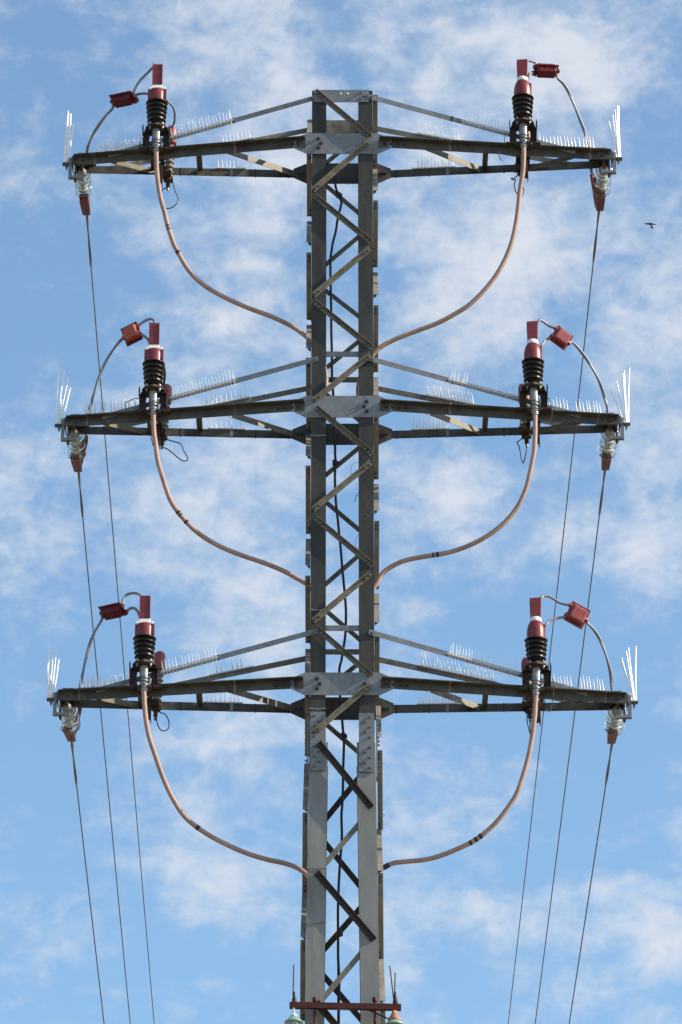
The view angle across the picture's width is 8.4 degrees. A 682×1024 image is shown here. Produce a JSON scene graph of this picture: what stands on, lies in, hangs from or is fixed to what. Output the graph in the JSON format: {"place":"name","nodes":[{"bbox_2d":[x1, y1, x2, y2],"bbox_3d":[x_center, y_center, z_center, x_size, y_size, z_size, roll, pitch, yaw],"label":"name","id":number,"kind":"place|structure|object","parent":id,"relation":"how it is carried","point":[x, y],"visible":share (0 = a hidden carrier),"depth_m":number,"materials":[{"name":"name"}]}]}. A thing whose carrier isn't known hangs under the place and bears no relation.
{"place":"outdoors","nodes":[
{"label":"outdoors","id":0,"kind":"place"},
{"bbox_2d":[0,0,681,1023],"label":"sky","id":1,"kind":"structure","parent":0,"point":[223,924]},
{"label":"ground","id":2,"kind":"structure","parent":0,"visible":0},
{"bbox_2d":[53,89,631,1023],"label":"lattice pylon","id":3,"kind":"object","parent":2,"relation":"on","point":[315,683],"visible":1,"depth_m":37.07,"materials":[{"name":"metal"}]},
{"bbox_2d":[47,645,58,705],"bbox_3d":[-2.254,1.276,36.388,0.095,0.531,0.063,0,-25,0],"label":"bird guard","id":4,"kind":"object","parent":3,"relation":"attached to","point":[50,698],"visible":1,"depth_m":36.38,"materials":[{"name":"plastic"}]},
{"bbox_2d":[55,370,70,430],"bbox_3d":[-2.235,-0.893,37.391,0.119,0.560,0.063,0,-25,0],"label":"bird guard","id":5,"kind":"object","parent":3,"relation":"attached to","point":[58,424],"visible":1,"depth_m":37.38,"materials":[{"name":"plastic"}]},
{"bbox_2d":[62,111,73,170],"bbox_3d":[-2.250,-3.066,38.395,0.087,0.563,0.063,0,-25,0],"label":"bird guard","id":6,"kind":"object","parent":3,"relation":"attached to","point":[65,162],"visible":1,"depth_m":38.39,"materials":[{"name":"plastic"}]},
{"bbox_2d":[57,701,80,734],"bbox_3d":[-2.141,1.588,36.542,0.171,0.181,0.505,0,-25,0],"label":"insulator string","id":7,"kind":"object","parent":3,"relation":"hanging from","point":[70,724],"visible":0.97,"depth_m":36.53,"materials":[{"name":"glass"}]},
{"bbox_2d":[64,708,81,743],"bbox_3d":[-2.135,1.697,36.770,0.127,0.127,0.632,3,-25,-7],"label":"clamp cover","id":8,"kind":"object","parent":7,"relation":"attached to","point":[71,738],"visible":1,"depth_m":36.85,"materials":[{"name":"plastic"}]},
{"bbox_2d":[70,742,104,1023],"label":"overhead conductor","id":9,"kind":"object","parent":8,"relation":"attached to","point":[74,766],"visible":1,"depth_m":39.14,"materials":[{"name":"metal"}]},
{"bbox_2d":[79,614,103,687],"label":"jumper cable","id":10,"kind":"object","parent":8,"relation":"attached to","point":[90,644],"visible":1,"depth_m":36.52,"materials":[{"name":"grey metal"}]},
{"bbox_2d":[98,602,128,619],"bbox_3d":[-1.790,0.779,36.501,0.244,0.126,0.127,-15,-29,30],"label":"connector box","id":11,"kind":"object","parent":10,"relation":"attached to","point":[112,611],"visible":1,"depth_m":36.46,"materials":[{"name":"red plastic"}]},
{"bbox_2d":[64,427,86,460],"bbox_3d":[-2.146,-0.579,37.544,0.170,0.178,0.505,0,-25,0],"label":"insulator string","id":12,"kind":"object","parent":3,"relation":"hanging from","point":[75,451],"visible":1,"depth_m":37.54,"materials":[{"name":"glass"}]},
{"bbox_2d":[71,436,87,473],"bbox_3d":[-2.136,-0.448,37.752,0.120,0.110,0.612,4,-25,-8],"label":"clamp cover","id":13,"kind":"object","parent":12,"relation":"attached to","point":[77,466],"visible":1,"depth_m":37.81,"materials":[{"name":"plastic"}]},
{"bbox_2d":[77,472,130,1023],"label":"overhead conductor","id":14,"kind":"object","parent":13,"relation":"attached to","point":[81,500],"visible":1,"depth_m":42.39,"materials":[{"name":"metal"}]},
{"bbox_2d":[83,338,122,439],"bbox_3d":[-2.000,-0.957,37.638,0.147,0.746,0.750,15,-29,-29],"label":"jumper cable","id":15,"kind":"object","parent":12,"relation":"attached to","point":[120,340],"visible":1,"depth_m":37.53,"materials":[{"name":"grey metal"}]},
{"bbox_2d":[120,321,142,346],"bbox_3d":[-1.689,-1.439,37.523,0.194,0.208,0.106,-9,-26,18],"label":"connector box","id":16,"kind":"object","parent":15,"relation":"attached to","point":[131,333],"visible":1,"depth_m":37.49,"materials":[{"name":"orange plastic"}]},
{"bbox_2d":[72,165,92,198],"bbox_3d":[-2.145,-2.760,38.553,0.174,0.192,0.505,0,-25,0],"label":"insulator string","id":17,"kind":"object","parent":3,"relation":"hanging from","point":[83,188],"visible":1,"depth_m":38.55,"materials":[{"name":"glass"}]},
{"bbox_2d":[79,197,89,216],"bbox_3d":[-2.139,-2.561,38.840,0.080,0.077,0.321,0,-25,0],"label":"clamp cover","id":18,"kind":"object","parent":17,"relation":"attached to","point":[85,205],"visible":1,"depth_m":38.82,"materials":[{"name":"plastic"}]},
{"bbox_2d":[85,103,114,152],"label":"jumper cable","id":19,"kind":"object","parent":17,"relation":"attached to","point":[98,126],"visible":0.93,"depth_m":38.54,"materials":[{"name":"grey metal"}]},
{"bbox_2d":[80,674,137,687],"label":"bird spike strip","id":20,"kind":"object","parent":3,"relation":"attached to","point":[97,684],"visible":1,"depth_m":36.32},
{"bbox_2d":[84,399,138,413],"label":"bird spike strip","id":21,"kind":"object","parent":3,"relation":"attached to","point":[101,411],"visible":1,"depth_m":37.32,"materials":[{"name":"white plastic"}]},
{"bbox_2d":[96,139,141,151],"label":"bird spike strip","id":22,"kind":"object","parent":3,"relation":"attached to","point":[116,147],"visible":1,"depth_m":38.32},
{"bbox_2d":[86,215,154,1023],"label":"overhead conductor","id":23,"kind":"object","parent":3,"relation":"attached to","point":[89,245],"visible":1,"depth_m":44.65,"materials":[{"name":"metal"}]},
{"bbox_2d":[126,594,161,723],"bbox_3d":[-1.534,1.154,36.407,0.282,0.953,0.477,0,-25,0],"label":"cable termination","id":24,"kind":"object","parent":3,"relation":"attached to","point":[144,644],"visible":1,"depth_m":36.24,"materials":[{"name":"black rubber"}]},
{"bbox_2d":[121,592,141,602],"bbox_3d":[-1.628,0.687,36.490,0.202,0.146,0.086,0,-25,0],"label":"connecting lead","id":25,"kind":"object","parent":24,"relation":"attached to","point":[127,594],"visible":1,"depth_m":36.51,"materials":[{"name":"grey metal"}]},
{"bbox_2d":[127,607,139,616],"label":"connecting lead","id":26,"kind":"object","parent":24,"relation":"attached to","point":[135,609],"visible":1,"depth_m":36.44,"materials":[{"name":"metal"}]},
{"bbox_2d":[141,690,306,877],"bbox_3d":[-0.865,8.324,33.095,1.405,15.158,0.127,5,-25,-11],"label":"power cable","id":27,"kind":"object","parent":24,"relation":"attached to","point":[189,821],"visible":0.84,"depth_m":35.81,"materials":[{"name":"beige rubber"}]},
{"bbox_2d":[135,322,170,448],"bbox_3d":[-1.503,-1.012,37.409,0.282,0.976,0.477,0,-25,0],"label":"cable termination","id":28,"kind":"object","parent":3,"relation":"attached to","point":[153,364],"visible":1,"depth_m":37.24,"materials":[{"name":"black rubber"}]},
{"bbox_2d":[142,333,148,344],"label":"connecting lead","id":29,"kind":"object","parent":28,"relation":"attached to","point":[145,337],"visible":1,"depth_m":37.44,"materials":[{"name":"metal"}]},
{"bbox_2d":[138,317,155,325],"bbox_3d":[-1.564,-1.515,37.519,0.169,0.116,0.044,-9,-26,19],"label":"connecting lead","id":30,"kind":"object","parent":28,"relation":"attached to","point":[147,319],"visible":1,"depth_m":37.53,"materials":[{"name":"grey metal"}]},
{"bbox_2d":[162,366,165,387],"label":"arrester lead","id":31,"kind":"object","parent":28,"relation":"attached to","point":[164,377],"visible":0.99,"depth_m":37.45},
{"bbox_2d":[151,414,310,590],"bbox_3d":[-0.856,7.237,33.613,1.363,17.567,0.119,5,-25,-10],"label":"power cable","id":32,"kind":"object","parent":28,"relation":"attached to","point":[187,523],"visible":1,"depth_m":36.86,"materials":[{"name":"beige rubber"}]},
{"bbox_2d":[139,63,172,187],"bbox_3d":[-1.518,-3.188,38.415,0.282,0.986,0.477,0,-25,0],"label":"cable termination","id":33,"kind":"object","parent":3,"relation":"attached to","point":[156,112],"visible":1,"depth_m":38.24,"materials":[{"name":"black rubber"}]},
{"bbox_2d":[135,92,147,97],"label":"connecting lead","id":34,"kind":"object","parent":33,"relation":"attached to","point":[141,93],"visible":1,"depth_m":38.40,"materials":[{"name":"metal"}]},
{"bbox_2d":[132,66,152,91],"bbox_3d":[-1.620,-3.556,38.448,0.222,0.273,0.078,0,-25,0],"label":"connecting lead","id":35,"kind":"object","parent":33,"relation":"attached to","point":[142,78],"visible":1,"depth_m":38.47,"materials":[{"name":"grey metal"}]},
{"bbox_2d":[109,91,138,107],"bbox_3d":[-1.798,-3.409,38.437,0.250,0.127,0.130,-14,-28,27],"label":"connector box","id":36,"kind":"object","parent":35,"relation":"attached to","point":[123,99],"visible":1,"depth_m":38.40,"materials":[{"name":"red plastic"}]},
{"bbox_2d":[154,151,327,385],"bbox_3d":[-0.825,6.153,34.109,1.454,19.951,0.118,4,-25,-9],"label":"power cable","id":37,"kind":"object","parent":33,"relation":"attached to","point":[191,273],"visible":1,"depth_m":37.79,"materials":[{"name":"beige rubber"}]},
{"bbox_2d":[151,651,165,720],"bbox_3d":[-1.448,1.352,36.524,0.134,0.588,0.180,0,-25,0],"label":"surge arrester","id":38,"kind":"object","parent":3,"relation":"attached to","point":[160,657],"visible":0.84,"depth_m":36.56,"materials":[{"name":"red plastic"}]},
{"bbox_2d":[156,710,169,731],"bbox_3d":[-1.397,1.624,36.426,0.118,0.199,0.040,5,-25,-10],"label":"earth wire","id":39,"kind":"object","parent":38,"relation":"attached to","point":[168,721],"visible":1,"depth_m":36.43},
{"bbox_2d":[156,384,171,449],"bbox_3d":[-1.434,-0.784,37.511,0.136,0.581,0.180,0,-25,0],"label":"surge arrester","id":40,"kind":"object","parent":3,"relation":"attached to","point":[163,434],"visible":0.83,"depth_m":37.48,"materials":[{"name":"black plastic"}]},
{"bbox_2d":[163,439,187,461],"bbox_3d":[-1.334,-0.499,37.412,0.214,0.216,0.049,0,-25,0],"label":"earth wire","id":41,"kind":"object","parent":40,"relation":"attached to","point":[174,454],"visible":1,"depth_m":37.42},
{"bbox_2d":[163,126,176,190],"bbox_3d":[-1.427,-2.945,38.510,0.131,0.607,0.180,0,-25,0],"label":"surge arrester","id":42,"kind":"object","parent":3,"relation":"attached to","point":[168,172],"visible":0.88,"depth_m":38.48,"materials":[{"name":"grey plastic"}]},
{"bbox_2d":[162,176,178,208],"bbox_3d":[-1.415,-2.651,38.407,0.153,0.360,0.049,0,-25,0],"label":"earth wire","id":43,"kind":"object","parent":42,"relation":"hanging from","point":[175,192],"visible":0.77,"depth_m":38.40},
{"bbox_2d":[167,100,175,126],"bbox_3d":[-1.399,-3.289,38.519,0.065,0.096,0.339,-2,-25,4],"label":"arrester lead","id":44,"kind":"object","parent":42,"relation":"attached to","point":[173,108],"visible":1,"depth_m":38.51,"materials":[{"name":"grey metal"}]},
{"bbox_2d":[160,656,218,672],"bbox_3d":[-1.182,1.175,36.298,0.460,0.237,0.028,-2,-25,5],"label":"bird spike strip","id":45,"kind":"object","parent":3,"relation":"attached to","point":[189,664],"visible":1,"depth_m":36.28,"materials":[{"name":"grey metal"}]},
{"bbox_2d":[170,119,233,137],"bbox_3d":[-1.147,-3.181,38.307,0.534,0.284,0.028,-2,-25,5],"label":"bird spike strip","id":46,"kind":"object","parent":3,"relation":"attached to","point":[202,128],"visible":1,"depth_m":38.29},
{"bbox_2d":[170,379,236,398],"bbox_3d":[-1.102,-1.009,37.300,0.542,0.274,0.028,-2,-25,5],"label":"bird spike strip","id":47,"kind":"object","parent":3,"relation":"attached to","point":[203,388],"visible":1,"depth_m":37.28,"materials":[{"name":"grey metal"}]},
{"bbox_2d":[203,701,242,703],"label":"bird spike strip","id":48,"kind":"object","parent":3,"relation":"attached to","point":[220,702],"visible":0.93,"depth_m":36.55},
{"bbox_2d":[203,387,249,405],"bbox_3d":[-0.927,-0.927,37.665,0.375,0.177,0.035,2,-25,-4],"label":"bird spike strip","id":49,"kind":"object","parent":3,"relation":"attached to","point":[231,400],"visible":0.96,"depth_m":37.65,"materials":[{"name":"white plastic"}]},
{"bbox_2d":[208,427,244,429],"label":"bird spike strip","id":50,"kind":"object","parent":3,"relation":"attached to","point":[228,428],"visible":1,"depth_m":37.56,"materials":[{"name":"plastic"}]},
{"bbox_2d":[215,167,245,168],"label":"bird spike strip","id":51,"kind":"object","parent":3,"relation":"attached to","point":[228,168],"visible":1,"depth_m":38.57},
{"bbox_2d":[209,658,252,675],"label":"bird spike strip","id":52,"kind":"object","parent":3,"relation":"attached to","point":[232,670],"visible":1,"depth_m":36.66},
{"bbox_2d":[234,137,252,140],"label":"bird spike strip","id":53,"kind":"object","parent":3,"relation":"attached to","point":[244,139],"visible":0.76,"depth_m":38.67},
{"bbox_2d":[329,176,346,1023],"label":"down cable","id":54,"kind":"object","parent":3,"relation":"attached to","point":[335,462],"visible":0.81,"depth_m":36.92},
{"bbox_2d":[289,997,400,1023],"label":"rusty crossbar","id":55,"kind":"object","parent":3,"relation":"attached to","point":[314,1005],"visible":1,"depth_m":34.86,"materials":[{"name":"metal"}]},
{"bbox_2d":[284,1007,303,1023],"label":"pin insulator","id":56,"kind":"object","parent":55,"relation":"attached to","point":[293,1018],"visible":1,"depth_m":34.78,"materials":[{"name":"glass"}]},
{"bbox_2d":[292,965,296,1001],"bbox_3d":[-0.350,3.551,34.946,0.041,0.321,0.041,0,-25,0],"label":"metal rod","id":57,"kind":"object","parent":55,"relation":"attached to","point":[294,999],"visible":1,"depth_m":34.91,"materials":[{"name":"grey metal"}]},
{"bbox_2d":[389,966,397,1003],"bbox_3d":[0.396,3.555,34.944,0.066,0.313,0.041,0,-25,0],"label":"spike","id":58,"kind":"object","parent":55,"relation":"attached to","point":[395,1000],"visible":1,"depth_m":34.93,"materials":[{"name":"grey metal"}]},
{"bbox_2d":[385,1010,403,1023],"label":"pin insulator","id":59,"kind":"object","parent":55,"relation":"attached to","point":[394,1018],"visible":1,"depth_m":34.77,"materials":[{"name":"green glass"}]},
{"bbox_2d":[411,417,448,429],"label":"bird spike strip","id":60,"kind":"object","parent":3,"relation":"attached to","point":[426,428],"visible":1,"depth_m":37.60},
{"bbox_2d":[412,156,455,168],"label":"bird spike strip","id":61,"kind":"object","parent":3,"relation":"attached to","point":[438,166],"visible":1,"depth_m":38.60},
{"bbox_2d":[417,132,455,139],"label":"bird spike strip","id":62,"kind":"object","parent":3,"relation":"attached to","point":[423,134],"visible":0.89,"depth_m":38.70,"materials":[{"name":"grey metal"}]},
{"bbox_2d":[417,693,458,704],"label":"bird spike strip","id":63,"kind":"object","parent":3,"relation":"attached to","point":[419,703],"visible":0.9,"depth_m":36.59,"materials":[{"name":"white plastic"}]},
{"bbox_2d":[425,384,478,404],"bbox_3d":[0.899,-0.946,37.676,0.445,0.205,0.036,-2,-25,4],"label":"bird spike strip","id":64,"kind":"object","parent":3,"relation":"attached to","point":[451,399],"visible":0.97,"depth_m":37.66,"materials":[{"name":"white plastic"}]},
{"bbox_2d":[419,656,496,682],"bbox_3d":[0.922,1.231,36.668,0.612,0.264,0.036,-2,-25,4],"label":"bird spike strip","id":65,"kind":"object","parent":3,"relation":"attached to","point":[459,673],"visible":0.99,"depth_m":36.65,"materials":[{"name":"white plastic"}]},
{"bbox_2d":[448,379,518,398],"bbox_3d":[1.145,-1.005,37.300,0.584,0.274,0.028,2,-25,-5],"label":"bird spike strip","id":66,"kind":"object","parent":3,"relation":"attached to","point":[483,388],"visible":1,"depth_m":37.28,"materials":[{"name":"grey metal"}]},
{"bbox_2d":[447,653,520,674],"bbox_3d":[1.113,1.160,36.297,0.582,0.291,0.028,2,-25,-5],"label":"bird spike strip","id":67,"kind":"object","parent":3,"relation":"attached to","point":[484,663],"visible":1,"depth_m":36.28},
{"bbox_2d":[461,120,508,133],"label":"bird spike strip","id":68,"kind":"object","parent":3,"relation":"attached to","point":[485,127],"visible":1,"depth_m":38.29,"materials":[{"name":"grey metal"}]},
{"bbox_2d":[514,131,529,178],"bbox_3d":[1.510,-2.966,38.519,0.148,0.531,0.180,0,-25,0],"label":"surge arrester","id":69,"kind":"object","parent":3,"relation":"attached to","point":[517,170],"visible":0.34,"depth_m":38.45,"materials":[{"name":"black plastic"}]},
{"bbox_2d":[511,174,523,195],"bbox_3d":[1.457,-2.695,38.427,0.112,0.226,0.049,0,-25,0],"label":"earth wire","id":70,"kind":"object","parent":69,"relation":"attached to","point":[514,185],"visible":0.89,"depth_m":38.43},
{"bbox_2d":[506,59,540,181],"bbox_3d":[1.498,-3.232,38.435,0.282,0.982,0.477,0,-25,0],"label":"cable termination","id":71,"kind":"object","parent":3,"relation":"attached to","point":[522,107],"visible":1,"depth_m":38.26,"materials":[{"name":"black rubber"}]},
{"bbox_2d":[356,146,525,395],"bbox_3d":[0.826,6.129,34.121,1.418,20.004,0.121,-4,-25,9],"label":"power cable","id":72,"kind":"object","parent":71,"relation":"hanging from","point":[474,300],"visible":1,"depth_m":37.76,"materials":[{"name":"beige rubber"}]},
{"bbox_2d":[518,383,531,446],"bbox_3d":[1.482,-0.793,37.515,0.107,0.571,0.180,0,-25,0],"label":"surge arrester","id":73,"kind":"object","parent":3,"relation":"attached to","point":[524,432],"visible":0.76,"depth_m":37.45,"materials":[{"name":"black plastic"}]},
{"bbox_2d":[517,437,527,462],"bbox_3d":[1.457,-0.496,37.411,0.090,0.228,0.049,0,-25,0],"label":"earth wire","id":74,"kind":"object","parent":73,"relation":"attached to","point":[520,451],"visible":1,"depth_m":37.41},
{"bbox_2d":[521,657,532,721],"bbox_3d":[1.468,1.381,36.510,0.108,0.552,0.180,0,-25,0],"label":"surge arrester","id":75,"kind":"object","parent":3,"relation":"attached to","point":[527,705],"visible":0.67,"depth_m":36.44,"materials":[{"name":"red plastic"}]},
{"bbox_2d":[521,710,530,733],"bbox_3d":[1.450,1.651,36.419,0.074,0.210,0.049,0,-25,0],"label":"earth wire","id":76,"kind":"object","parent":75,"relation":"attached to","point":[529,726],"visible":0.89,"depth_m":36.43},
{"bbox_2d":[516,321,550,447],"bbox_3d":[1.540,-1.025,37.415,0.282,0.978,0.477,0,-25,0],"label":"cable termination","id":77,"kind":"object","parent":3,"relation":"attached to","point":[532,362],"visible":1,"depth_m":37.24,"materials":[{"name":"black rubber"}]},
{"bbox_2d":[374,414,537,589],"bbox_3d":[0.864,7.234,33.607,1.445,17.566,0.096,-4,-25,9],"label":"power cable","id":78,"kind":"object","parent":77,"relation":"attached to","point":[506,520],"visible":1,"depth_m":36.83,"materials":[{"name":"brown rubber"}]},
{"bbox_2d":[540,335,550,346],"bbox_3d":[1.636,-1.365,37.437,0.144,0.159,0.051,8,-26,-16],"label":"connecting lead","id":79,"kind":"object","parent":77,"relation":"attached to","point":[545,340],"visible":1,"depth_m":37.44,"materials":[{"name":"metal"}]},
{"bbox_2d":[539,398,551,420],"bbox_3d":[1.636,-0.819,37.074,0.111,0.214,0.041,8,-26,-17],"label":"earth wire","id":80,"kind":"object","parent":77,"relation":"attached to","point":[551,412],"visible":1,"depth_m":37.08,"materials":[{"name":"metal"}]},
{"bbox_2d":[537,319,554,328],"bbox_3d":[1.649,-1.514,37.512,0.185,0.076,0.042,9,-26,-19],"label":"connecting lead","id":81,"kind":"object","parent":77,"relation":"attached to","point":[546,323],"visible":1,"depth_m":37.52,"materials":[{"name":"metal"}]},
{"bbox_2d":[518,597,554,725],"bbox_3d":[1.522,1.173,36.399,0.282,0.957,0.477,0,-25,0],"label":"cable termination","id":82,"kind":"object","parent":3,"relation":"attached to","point":[536,641],"visible":1,"depth_m":36.23,"materials":[{"name":"black rubber"}]},
{"bbox_2d":[377,694,537,873],"bbox_3d":[0.840,8.335,33.096,1.420,15.140,0.116,-5,-25,11],"label":"power cable","id":83,"kind":"object","parent":82,"relation":"attached to","point":[494,824],"visible":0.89,"depth_m":35.79,"materials":[{"name":"beige rubber"}]},
{"bbox_2d":[539,678,553,711],"bbox_3d":[1.592,1.419,36.052,0.119,0.282,0.047,0,-25,0],"label":"earth wire","id":84,"kind":"object","parent":82,"relation":"attached to","point":[552,698],"visible":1,"depth_m":36.04,"materials":[{"name":"metal"}]},
{"bbox_2d":[540,594,568,605],"bbox_3d":[1.672,0.695,36.498,0.266,0.094,0.050,5,-25,-11],"label":"connecting lead","id":85,"kind":"object","parent":82,"relation":"attached to","point":[554,599],"visible":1,"depth_m":36.50,"materials":[{"name":"grey metal"}]},
{"bbox_2d":[545,616,565,626],"bbox_3d":[1.661,0.854,36.414,0.230,0.140,0.048,5,-25,-10],"label":"connecting lead","id":86,"kind":"object","parent":82,"relation":"attached to","point":[553,619],"visible":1,"depth_m":36.42,"materials":[{"name":"grey metal"}]},
{"bbox_2d":[539,134,593,147],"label":"bird spike strip","id":87,"kind":"object","parent":3,"relation":"attached to","point":[571,142],"visible":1,"depth_m":38.34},
{"bbox_2d":[535,470,605,1023],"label":"overhead conductor","id":88,"kind":"object","parent":3,"relation":"attached to","point":[601,496],"visible":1,"depth_m":42.47,"materials":[{"name":"metal"}]},
{"bbox_2d":[547,398,600,412],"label":"bird spike strip","id":89,"kind":"object","parent":3,"relation":"attached to","point":[583,409],"visible":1,"depth_m":37.33,"materials":[{"name":"white plastic"}]},
{"bbox_2d":[551,676,603,690],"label":"bird spike strip","id":90,"kind":"object","parent":3,"relation":"attached to","point":[583,683],"visible":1,"depth_m":36.31,"materials":[{"name":"white plastic"}]},
{"bbox_2d":[592,160,612,196],"bbox_3d":[2.174,-2.777,38.560,0.170,0.180,0.505,0,-25,0],"label":"insulator string","id":91,"kind":"object","parent":3,"relation":"hanging from","point":[603,183],"visible":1,"depth_m":38.55,"materials":[{"name":"glass"}]},
{"bbox_2d":[590,174,604,212],"bbox_3d":[2.151,-2.648,38.769,0.107,0.074,0.615,-3,-25,7],"label":"clamp cover","id":92,"kind":"object","parent":91,"relation":"attached to","point":[599,203],"visible":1,"depth_m":38.82,"materials":[{"name":"plastic"}]},
{"bbox_2d":[508,211,599,1023],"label":"overhead conductor","id":93,"kind":"object","parent":92,"relation":"attached to","point":[595,240],"visible":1,"depth_m":44.67,"materials":[{"name":"metal"}]},
{"bbox_2d":[556,73,594,176],"bbox_3d":[2.027,-3.172,38.666,0.131,0.807,0.754,-15,-29,28],"label":"jumper cable","id":94,"kind":"object","parent":92,"relation":"attached to","point":[575,108],"visible":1,"depth_m":38.56,"materials":[{"name":"grey metal"}]},
{"bbox_2d":[531,63,559,77],"bbox_3d":[1.698,-3.656,38.552,0.232,0.121,0.127,5,-25,-10],"label":"connector box","id":95,"kind":"object","parent":94,"relation":"attached to","point":[542,70],"visible":1,"depth_m":38.51,"materials":[{"name":"red plastic"}]},
{"bbox_2d":[597,425,619,459],"bbox_3d":[2.163,-0.587,37.548,0.170,0.174,0.505,0,-25,0],"label":"insulator string","id":96,"kind":"object","parent":3,"relation":"hanging from","point":[607,449],"visible":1,"depth_m":37.54,"materials":[{"name":"glass"}]},
{"bbox_2d":[601,458,610,471],"bbox_3d":[2.155,-0.411,37.847,0.080,0.084,0.321,0,-25,0],"label":"clamp cover","id":97,"kind":"object","parent":96,"relation":"attached to","point":[605,464],"visible":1,"depth_m":37.86,"materials":[{"name":"plastic"}]},
{"bbox_2d":[570,341,608,412],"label":"jumper cable","id":98,"kind":"object","parent":97,"relation":"attached to","point":[593,370],"visible":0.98,"depth_m":37.57,"materials":[{"name":"grey metal"}]},
{"bbox_2d":[549,325,572,349],"bbox_3d":[1.778,-1.407,37.509,0.210,0.210,0.107,10,-27,-21],"label":"connector box","id":99,"kind":"object","parent":98,"relation":"attached to","point":[561,337],"visible":1,"depth_m":37.48,"materials":[{"name":"red plastic"}]},
{"bbox_2d":[608,105,621,164],"bbox_3d":[2.262,-3.118,38.419,0.108,0.579,0.063,0,-25,0],"label":"bird guard","id":100,"kind":"object","parent":3,"relation":"attached to","point":[618,157],"visible":1,"depth_m":38.41,"materials":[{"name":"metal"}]},
{"bbox_2d":[604,703,627,735],"bbox_3d":[2.160,1.607,36.534,0.170,0.174,0.505,0,-25,0],"label":"insulator string","id":101,"kind":"object","parent":3,"relation":"hanging from","point":[613,726],"visible":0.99,"depth_m":36.52,"materials":[{"name":"glass"}]},
{"bbox_2d":[607,733,616,745],"bbox_3d":[2.147,1.775,36.837,0.080,0.090,0.321,0,-25,0],"label":"clamp cover","id":102,"kind":"object","parent":101,"relation":"attached to","point":[611,740],"visible":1,"depth_m":36.86,"materials":[{"name":"plastic"}]},
{"bbox_2d":[569,744,612,1023],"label":"overhead conductor","id":103,"kind":"object","parent":102,"relation":"attached to","point":[608,767],"visible":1,"depth_m":39.09,"materials":[{"name":"metal"}]},
{"bbox_2d":[586,621,612,690],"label":"jumper cable","id":104,"kind":"object","parent":102,"relation":"attached to","point":[604,651],"visible":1,"depth_m":36.51,"materials":[{"name":"grey metal"}]},
{"bbox_2d":[563,601,590,629],"bbox_3d":[1.854,0.808,36.486,0.221,0.225,0.111,8,-26,-17],"label":"connector box","id":105,"kind":"object","parent":104,"relation":"attached to","point":[576,614],"visible":1,"depth_m":36.45,"materials":[{"name":"red plastic"}]},
{"bbox_2d":[610,367,629,429],"bbox_3d":[2.250,-0.913,37.400,0.169,0.578,0.063,0,-25,0],"label":"bird guard","id":106,"kind":"object","parent":3,"relation":"attached to","point":[626,422],"visible":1,"depth_m":37.39,"materials":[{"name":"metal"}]},
{"bbox_2d":[621,646,637,708],"bbox_3d":[2.257,1.290,36.382,0.128,0.547,0.063,0,-25,0],"label":"bird guard","id":107,"kind":"object","parent":3,"relation":"attached to","point":[634,701],"visible":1,"depth_m":36.37,"materials":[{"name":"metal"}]}
]}

